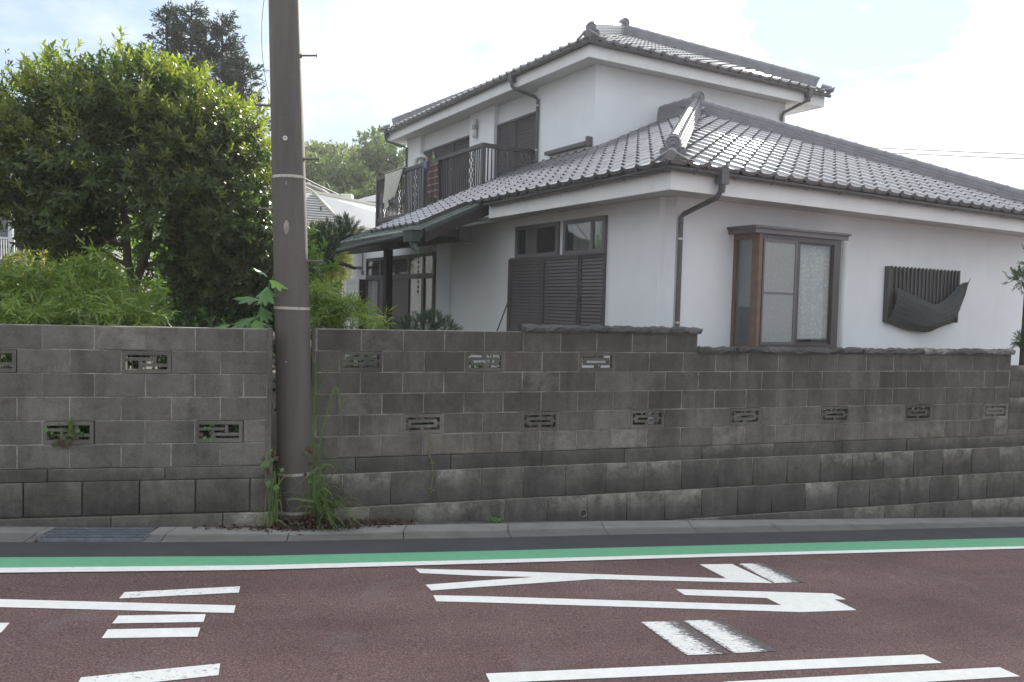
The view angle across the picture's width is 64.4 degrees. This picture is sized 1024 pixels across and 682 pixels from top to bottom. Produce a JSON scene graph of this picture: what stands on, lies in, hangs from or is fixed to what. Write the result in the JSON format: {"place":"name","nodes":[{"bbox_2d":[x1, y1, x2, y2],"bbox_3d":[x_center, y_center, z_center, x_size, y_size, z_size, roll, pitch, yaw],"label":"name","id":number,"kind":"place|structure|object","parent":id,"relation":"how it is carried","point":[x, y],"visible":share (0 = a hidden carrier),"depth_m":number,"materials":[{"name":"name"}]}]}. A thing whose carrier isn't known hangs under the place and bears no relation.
{"place":"outdoors","nodes":[
{"label":"outdoors","id":0,"kind":"place"},
{"bbox_2d":[154,219,188,313],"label":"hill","id":1,"kind":"structure","parent":0,"point":[157,252],"depth_m":59.12,"materials":[{"name":"green plant"}]},
{"bbox_2d":[246,149,335,194],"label":"hill tree","id":2,"kind":"object","parent":1,"relation":"on","point":[308,174],"visible":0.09,"depth_m":44.84,"materials":[{"name":"green plant"}]},
{"bbox_2d":[307,179,345,193],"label":"hill tree","id":3,"kind":"object","parent":1,"relation":"on","point":[332,187],"visible":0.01,"depth_m":40.86,"materials":[{"name":"green plant"}]},
{"bbox_2d":[304,139,352,167],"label":"hill tree","id":4,"kind":"object","parent":1,"relation":"on","point":[321,149],"visible":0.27,"depth_m":50.85,"materials":[{"name":"green plant"}]},
{"bbox_2d":[308,152,377,193],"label":"hill tree","id":5,"kind":"object","parent":1,"relation":"on","point":[349,174],"visible":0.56,"depth_m":43.66,"materials":[{"name":"green plant"}]},
{"bbox_2d":[333,141,365,164],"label":"hill tree","id":6,"kind":"object","parent":1,"relation":"on","point":[353,149],"visible":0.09,"depth_m":53.12,"materials":[{"name":"green plant"}]},
{"bbox_2d":[337,167,404,204],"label":"hill tree","id":7,"kind":"object","parent":1,"relation":"on","point":[362,193],"visible":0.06,"depth_m":41.95,"materials":[{"name":"green plant"}]},
{"bbox_2d":[352,124,406,174],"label":"hill tree","id":8,"kind":"object","parent":1,"relation":"on","point":[369,147],"visible":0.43,"depth_m":48.69,"materials":[{"name":"green plant"}]},
{"bbox_2d":[362,142,404,181],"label":"hill tree","id":9,"kind":"object","parent":1,"relation":"on","point":[388,163],"visible":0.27,"depth_m":47.72,"materials":[{"name":"green plant"}]},
{"bbox_2d":[271,450,403,538],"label":"ground","id":10,"kind":"structure","parent":0,"point":[274,466],"depth_m":9.71,"materials":[{"name":"grey concrete"}]},
{"bbox_2d":[0,324,274,527],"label":"block wall","id":11,"kind":"structure","parent":10,"relation":"on","point":[144,455],"depth_m":6.92,"materials":[{"name":"grey concrete"}]},
{"bbox_2d":[43,427,83,448],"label":"ivy weed","id":12,"kind":"object","parent":11,"relation":"attached to","point":[65,440],"visible":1,"depth_m":6.78,"materials":[{"name":"green plant"}]},
{"bbox_2d":[50,417,77,437],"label":"grass tuft","id":13,"kind":"object","parent":11,"relation":"attached to","point":[69,429],"visible":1,"depth_m":6.78,"materials":[{"name":"green plant"}]},
{"bbox_2d":[198,422,215,441],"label":"ivy weed","id":14,"kind":"object","parent":11,"relation":"attached to","point":[210,434],"visible":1,"depth_m":7.01,"materials":[{"name":"green plant"}]},
{"bbox_2d":[259,449,283,490],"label":"ivy weed","id":15,"kind":"object","parent":11,"relation":"attached to","point":[265,462],"visible":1,"depth_m":7.07,"materials":[{"name":"green plant"}]},
{"bbox_2d":[235,323,274,343],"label":"weed","id":16,"kind":"object","parent":10,"relation":"on","point":[245,326],"visible":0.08,"depth_m":7.45,"materials":[{"name":"green plant"}]},
{"bbox_2d":[255,470,299,526],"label":"grass tuft","id":17,"kind":"object","parent":10,"relation":"on","point":[273,512],"visible":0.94,"depth_m":7.12,"materials":[{"name":"green plant"}]},
{"bbox_2d":[282,463,343,530],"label":"grass tuft","id":18,"kind":"object","parent":10,"relation":"on","point":[315,494],"visible":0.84,"depth_m":7.23,"materials":[{"name":"green plant"}]},
{"bbox_2d":[0,517,1023,541],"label":"gutter","id":19,"kind":"object","parent":10,"relation":"on","point":[196,534],"visible":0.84,"depth_m":7.79,"materials":[{"name":"concrete"}]},
{"bbox_2d":[37,527,153,541],"bbox_3d":[-3.362,1.710,6.603,0.798,0.352,0.323,1,3,-15],"label":"drain grate","id":20,"kind":"object","parent":19,"relation":"in","point":[97,534],"visible":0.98,"depth_m":6.56,"materials":[{"name":"grey metal"}]},
{"bbox_2d":[311,324,1023,521],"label":"block wall","id":21,"kind":"structure","parent":10,"relation":"on","point":[594,453],"depth_m":8.56,"materials":[{"name":"grey concrete"}]},
{"bbox_2d":[428,430,433,492],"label":"ivy weed","id":22,"kind":"object","parent":21,"relation":"attached to","point":[432,474],"visible":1,"depth_m":7.81,"materials":[{"name":"green plant"}]},
{"bbox_2d":[1007,365,1023,434],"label":"block wall","id":23,"kind":"structure","parent":21,"relation":"on","point":[1015,426],"depth_m":10.19,"materials":[{"name":"grey concrete"}]},
{"bbox_2d":[0,516,991,529],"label":"verge","id":24,"kind":"structure","parent":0,"point":[429,523],"depth_m":7.99,"materials":[{"name":"grey concrete"}]},
{"bbox_2d":[214,268,287,328],"bbox_3d":[-2.357,0.374,7.348,0.750,2.061,0.268,2,3,16],"label":"seedling tree","id":25,"kind":"object","parent":24,"relation":"on","point":[266,295],"visible":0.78,"depth_m":7.29,"materials":[{"name":"green plant"}]},
{"bbox_2d":[238,464,289,527],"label":"grass tuft","id":26,"kind":"object","parent":24,"relation":"on","point":[264,511],"visible":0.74,"depth_m":7.14,"materials":[{"name":"green plant"}]},
{"bbox_2d":[255,0,322,521],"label":"utility pole","id":27,"kind":"object","parent":24,"relation":"on","point":[291,261],"visible":0.9,"depth_m":7.28,"materials":[{"name":"grey concrete"}]},
{"bbox_2d":[301,444,319,483],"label":"ivy weed","id":28,"kind":"object","parent":27,"relation":"attached to","point":[307,449],"visible":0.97,"depth_m":7.31,"materials":[{"name":"green plant"}]},
{"bbox_2d":[192,512,415,534],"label":"fallen leaves","id":29,"kind":"object","parent":24,"relation":"on","point":[306,519],"visible":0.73,"depth_m":7.23,"materials":[{"name":"brown plant"}]},
{"bbox_2d":[275,517,367,534],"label":"ground creeper","id":30,"kind":"object","parent":24,"relation":"on","point":[325,526],"visible":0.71,"depth_m":7.21,"materials":[{"name":"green plant"}]},
{"bbox_2d":[276,456,374,529],"bbox_3d":[-1.708,1.372,7.181,1.205,0.696,0.554,3,3,23],"label":"grass tuft","id":31,"kind":"object","parent":24,"relation":"on","point":[322,503],"visible":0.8,"depth_m":7.23,"materials":[{"name":"green plant"}]},
{"bbox_2d":[306,353,353,492],"bbox_3d":[-1.622,0.899,7.316,0.491,1.572,0.114,2,3,12],"label":"reed stalk","id":32,"kind":"object","parent":24,"relation":"on","point":[314,414],"visible":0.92,"depth_m":7.36,"materials":[{"name":"green plant"}]},
{"bbox_2d":[486,515,505,522],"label":"ivy weed","id":33,"kind":"object","parent":24,"relation":"on","point":[493,519],"visible":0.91,"depth_m":7.98,"materials":[{"name":"green plant"}]},
{"bbox_2d":[0,325,999,449],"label":"garden ground","id":34,"kind":"structure","parent":0,"point":[274,436],"depth_m":10.12,"materials":[{"name":"green plant"}]},
{"bbox_2d":[0,48,34,97],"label":"cherry tree","id":35,"kind":"object","parent":34,"relation":"on","point":[13,67],"visible":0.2,"depth_m":16.07,"materials":[{"name":"green plant"}]},
{"bbox_2d":[0,231,70,283],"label":"shrub","id":36,"kind":"object","parent":34,"relation":"on","point":[19,258],"visible":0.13,"depth_m":13.84,"materials":[{"name":"green plant"}]},
{"bbox_2d":[0,153,153,306],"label":"house","id":37,"kind":"structure","parent":34,"relation":"on","point":[5,238],"depth_m":21.03,"materials":[{"name":"white"}]},
{"bbox_2d":[0,216,42,248],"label":"window","id":38,"kind":"structure","parent":37,"relation":"in","point":[2,234],"depth_m":21.03,"materials":[{"name":"glass"}]},
{"bbox_2d":[0,233,180,438],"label":"bamboo shrub","id":39,"kind":"object","parent":34,"relation":"on","point":[32,298],"visible":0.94,"depth_m":7.71,"materials":[{"name":"green plant"}]},
{"bbox_2d":[0,25,273,368],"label":"evergreen tree","id":40,"kind":"object","parent":34,"relation":"on","point":[181,159],"visible":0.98,"depth_m":8.61,"materials":[{"name":"green plant"}]},
{"bbox_2d":[0,303,275,438],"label":"undergrowth shrub","id":41,"kind":"object","parent":34,"relation":"on","point":[163,358],"visible":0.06,"depth_m":8.02,"materials":[{"name":"green plant"}]},
{"bbox_2d":[53,191,343,362],"bbox_3d":[-4.832,-0.581,12.567,4.670,3.591,2.031,1,3,0],"label":"shrub","id":42,"kind":"object","parent":34,"relation":"on","point":[311,252],"visible":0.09,"depth_m":12.40,"materials":[{"name":"green plant"}]},
{"bbox_2d":[138,0,270,310],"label":"conifer","id":43,"kind":"object","parent":34,"relation":"on","point":[230,71],"visible":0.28,"depth_m":21.55,"materials":[{"name":"green plant"}]},
{"bbox_2d":[148,214,314,358],"bbox_3d":[-3.448,-0.133,9.954,2.182,3.003,1.816,1,3,0],"label":"shrub","id":44,"kind":"object","parent":34,"relation":"on","point":[183,308],"visible":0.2,"depth_m":9.49,"materials":[{"name":"green plant"}]},
{"bbox_2d":[263,180,363,231],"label":"house","id":45,"kind":"structure","parent":34,"relation":"on","point":[311,186],"depth_m":27.80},
{"bbox_2d":[261,190,399,343],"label":"house","id":46,"kind":"structure","parent":34,"relation":"on","point":[321,206],"depth_m":23.68,"materials":[{"name":"metal"}]},
{"bbox_2d":[310,219,355,346],"bbox_3d":[-4.667,-1.158,20.188,2.253,3.832,1.416,0,3,-23],"label":"bamboo clump","id":47,"kind":"object","parent":34,"relation":"on","point":[342,272],"visible":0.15,"depth_m":20.11,"materials":[{"name":"green plant"}]},
{"bbox_2d":[307,210,364,285],"bbox_3d":[-3.973,-0.955,17.472,1.716,3.707,1.272,1,3,0],"label":"pine tree","id":48,"kind":"object","parent":34,"relation":"on","point":[333,239],"visible":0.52,"depth_m":17.27,"materials":[{"name":"green plant"}]},
{"bbox_2d":[309,276,367,366],"bbox_3d":[-2.180,0.256,9.416,1.068,2.120,1.007,1,3,0],"label":"bamboo shrub","id":49,"kind":"object","parent":34,"relation":"on","point":[330,313],"visible":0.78,"depth_m":9.27,"materials":[{"name":"green plant"}]},
{"bbox_2d":[339,289,381,367],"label":"bamboo sprig","id":50,"kind":"object","parent":34,"relation":"on","point":[357,307],"visible":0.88,"depth_m":8.94,"materials":[{"name":"green plant"}]},
{"bbox_2d":[344,303,397,367],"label":"bamboo sprig","id":51,"kind":"object","parent":34,"relation":"on","point":[372,321],"visible":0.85,"depth_m":8.26,"materials":[{"name":"green plant"}]},
{"bbox_2d":[357,191,402,208],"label":"house","id":52,"kind":"structure","parent":34,"relation":"on","point":[371,199],"depth_m":32.10,"materials":[{"name":"white paint"}]},
{"bbox_2d":[387,307,463,429],"bbox_3d":[-0.943,0.496,8.713,0.725,1.766,0.689,-1,3,-40],"label":"pine shrub","id":53,"kind":"object","parent":34,"relation":"on","point":[427,314],"visible":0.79,"depth_m":8.65,"materials":[{"name":"green plant"}]},
{"bbox_2d":[490,288,512,366],"bbox_3d":[-0.176,-0.099,12.763,0.046,1.457,0.579,-1,3,-41],"label":"garden stick","id":54,"kind":"object","parent":34,"relation":"on","point":[501,320],"visible":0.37,"depth_m":12.74,"materials":[{"name":"wood"}]},
{"bbox_2d":[343,355,1000,429],"bbox_3d":[2.411,0.768,9.640,9.152,1.520,1.252,0,3,-20],"label":"undergrowth shrub","id":55,"kind":"object","parent":34,"relation":"on","point":[437,418],"visible":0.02,"depth_m":8.70,"materials":[{"name":"green plant"}]},
{"bbox_2d":[335,18,1023,423],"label":"house","id":56,"kind":"structure","parent":34,"relation":"on","point":[623,172],"depth_m":12.11,"materials":[{"name":"paint"}]},
{"bbox_2d":[383,167,406,207],"bbox_3d":[-2.746,-3.551,18.975,0.157,0.854,1.180,0,3,-30],"label":"towel","id":57,"kind":"object","parent":56,"relation":"hanging from","point":[392,179],"visible":1,"depth_m":19.02,"materials":[{"name":"white fabric"}]},
{"bbox_2d":[366,252,435,278],"bbox_3d":[-2.231,-1.451,15.874,0.044,0.425,3.445,0,3,-30],"label":"entrance window","id":58,"kind":"structure","parent":56,"relation":"in","point":[403,265],"depth_m":15.46,"materials":[{"name":"glass"}]},
{"bbox_2d":[423,161,427,170],"bbox_3d":[-1.851,-3.735,17.354,0.040,0.210,0.140,0,3,-30],"label":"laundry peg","id":59,"kind":"object","parent":56,"relation":"attached to","point":[425,164],"visible":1,"depth_m":17.30,"materials":[{"name":"plastic"}]},
{"bbox_2d":[427,159,439,196],"bbox_3d":[-1.645,-3.378,17.008,0.092,0.780,0.460,0,3,-30],"label":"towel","id":60,"kind":"object","parent":56,"relation":"hanging from","point":[433,185],"visible":1,"depth_m":16.98,"materials":[{"name":"brown fabric"}]},
{"bbox_2d":[515,221,560,257],"bbox_3d":[0.361,-1.473,11.971,0.044,0.487,1.183,0,3,-30],"label":"transom window","id":61,"kind":"structure","parent":56,"relation":"in","point":[543,239],"depth_m":11.95,"materials":[{"name":"clear glass"}]},
{"bbox_2d":[562,215,607,254],"bbox_3d":[0.971,-1.409,10.930,0.044,0.487,0.975,0,3,-30],"label":"transom window","id":62,"kind":"structure","parent":56,"relation":"in","point":[588,234],"depth_m":10.91,"materials":[{"name":"clear glass"}]},
{"bbox_2d":[727,224,851,347],"bbox_3d":[3.475,-0.525,10.239,1.725,1.722,0.468,0,3,-30],"label":"bay window","id":63,"kind":"structure","parent":56,"relation":"in","point":[786,281],"depth_m":10.02,"materials":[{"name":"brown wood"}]},
{"bbox_2d":[882,266,960,322],"bbox_3d":[6.045,-0.672,11.956,1.715,0.790,0.082,0,3,-30],"label":"barred window","id":64,"kind":"structure","parent":56,"relation":"in","point":[923,282],"depth_m":11.88,"materials":[{"name":"metal"}]},
{"bbox_2d":[887,278,970,331],"bbox_3d":[6.153,-0.548,11.915,1.870,0.840,0.195,0,3,-30],"label":"shade cloth","id":65,"kind":"object","parent":56,"relation":"hanging from","point":[912,312],"visible":1,"depth_m":11.82,"materials":[{"name":"fabric"}]},
{"bbox_2d":[1001,244,1023,364],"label":"podocarpus tree","id":66,"kind":"object","parent":34,"relation":"on","point":[1019,272],"visible":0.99,"depth_m":11.16,"materials":[{"name":"green plant"}]},
{"bbox_2d":[0,548,1023,681],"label":"road","id":67,"kind":"structure","parent":0,"point":[954,609],"depth_m":5.45,"materials":[{"name":"brown asphalt"}]},
{"bbox_2d":[0,623,8,631],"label":"road marking","id":68,"kind":"object","parent":67,"relation":"on","point":[3,626],"visible":1,"depth_m":4.75,"materials":[{"name":"white paint"}]},
{"bbox_2d":[0,599,235,612],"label":"road marking","id":69,"kind":"object","parent":67,"relation":"on","point":[114,606],"visible":1,"depth_m":5.18,"materials":[{"name":"white paint"}]},
{"bbox_2d":[79,663,219,681],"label":"road marking","id":70,"kind":"object","parent":67,"relation":"on","point":[158,675],"visible":1,"depth_m":4.29,"materials":[{"name":"white paint"}]},
{"bbox_2d":[102,628,199,637],"bbox_3d":[-2.128,1.727,4.815,0.521,0.027,0.138,1,3,-13],"label":"road marking","id":71,"kind":"object","parent":67,"relation":"on","point":[152,632],"visible":1,"depth_m":4.81,"materials":[{"name":"white paint"}]},
{"bbox_2d":[113,614,205,622],"bbox_3d":[-2.175,1.717,5.031,0.520,0.027,0.130,1,3,-14],"label":"road marking","id":72,"kind":"object","parent":67,"relation":"on","point":[159,618],"visible":1,"depth_m":5.03,"materials":[{"name":"white paint"}]},
{"bbox_2d":[120,586,239,597],"bbox_3d":[-2.234,1.698,5.500,0.756,0.038,0.126,0,3,-21],"label":"road marking","id":73,"kind":"object","parent":67,"relation":"on","point":[195,591],"visible":1,"depth_m":5.50,"materials":[{"name":"white paint"}]},
{"bbox_2d":[0,538,1023,567],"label":"green line","id":74,"kind":"object","parent":67,"relation":"on","point":[8,562],"visible":1,"depth_m":6.85,"materials":[{"name":"paint"}]},
{"bbox_2d":[0,546,1023,572],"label":"edge line","id":75,"kind":"object","parent":67,"relation":"on","point":[152,568],"visible":1,"depth_m":6.49,"materials":[{"name":"white paint"}]},
{"bbox_2d":[416,564,771,589],"bbox_3d":[0.691,1.885,6.528,2.879,0.147,0.507,1,3,-16],"label":"road marking","id":76,"kind":"object","parent":67,"relation":"on","point":[731,573],"visible":1,"depth_m":6.45,"materials":[{"name":"white paint"}]},
{"bbox_2d":[433,589,855,611],"bbox_3d":[1.035,1.924,6.089,3.248,0.165,0.435,1,3,-8],"label":"road marking","id":77,"kind":"object","parent":67,"relation":"on","point":[799,602],"visible":1,"depth_m":6.05,"materials":[{"name":"white paint"}]},
{"bbox_2d":[642,621,729,654],"bbox_3d":[1.136,1.954,5.367,0.310,0.018,0.587,0,3,-22],"label":"road marking","id":78,"kind":"object","parent":67,"relation":"on","point":[682,637],"visible":1,"depth_m":5.34,"materials":[{"name":"paint"}]},
{"bbox_2d":[486,654,940,681],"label":"road marking","id":79,"kind":"object","parent":67,"relation":"on","point":[699,668],"visible":1,"depth_m":4.89,"materials":[{"name":"white paint"}]},
{"bbox_2d":[685,619,775,652],"bbox_3d":[1.454,1.975,5.458,0.315,0.019,0.588,0,3,-22],"label":"road marking","id":80,"kind":"object","parent":67,"relation":"on","point":[728,636],"visible":1,"depth_m":5.43,"materials":[{"name":"paint"}]},
{"bbox_2d":[740,563,804,582],"bbox_3d":[2.220,1.986,6.975,0.313,0.017,0.514,1,3,-18],"label":"road marking","id":81,"kind":"object","parent":67,"relation":"on","point":[770,573],"visible":1,"depth_m":6.95,"materials":[{"name":"paint"}]},
{"bbox_2d":[728,667,1017,681],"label":"road marking","id":82,"kind":"object","parent":67,"relation":"on","point":[954,674],"visible":1,"depth_m":5.00,"materials":[{"name":"white paint"}]},
{"bbox_2d":[0,526,1023,556],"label":"road shoulder","id":83,"kind":"object","parent":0,"point":[95,549],"visible":1,"depth_m":7.14},
{"bbox_2d":[0,0,1023,218],"label":"sky","id":84,"kind":"structure","parent":0,"point":[944,75],"materials":[{"name":"white"}]},
{"bbox_2d":[874,147,1023,154],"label":"overhead wire","id":85,"kind":"object","parent":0,"point":[949,151],"visible":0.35,"depth_m":25.81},
{"bbox_2d":[895,153,1023,158],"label":"overhead wire","id":86,"kind":"object","parent":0,"point":[959,156],"visible":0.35,"depth_m":25.78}
]}

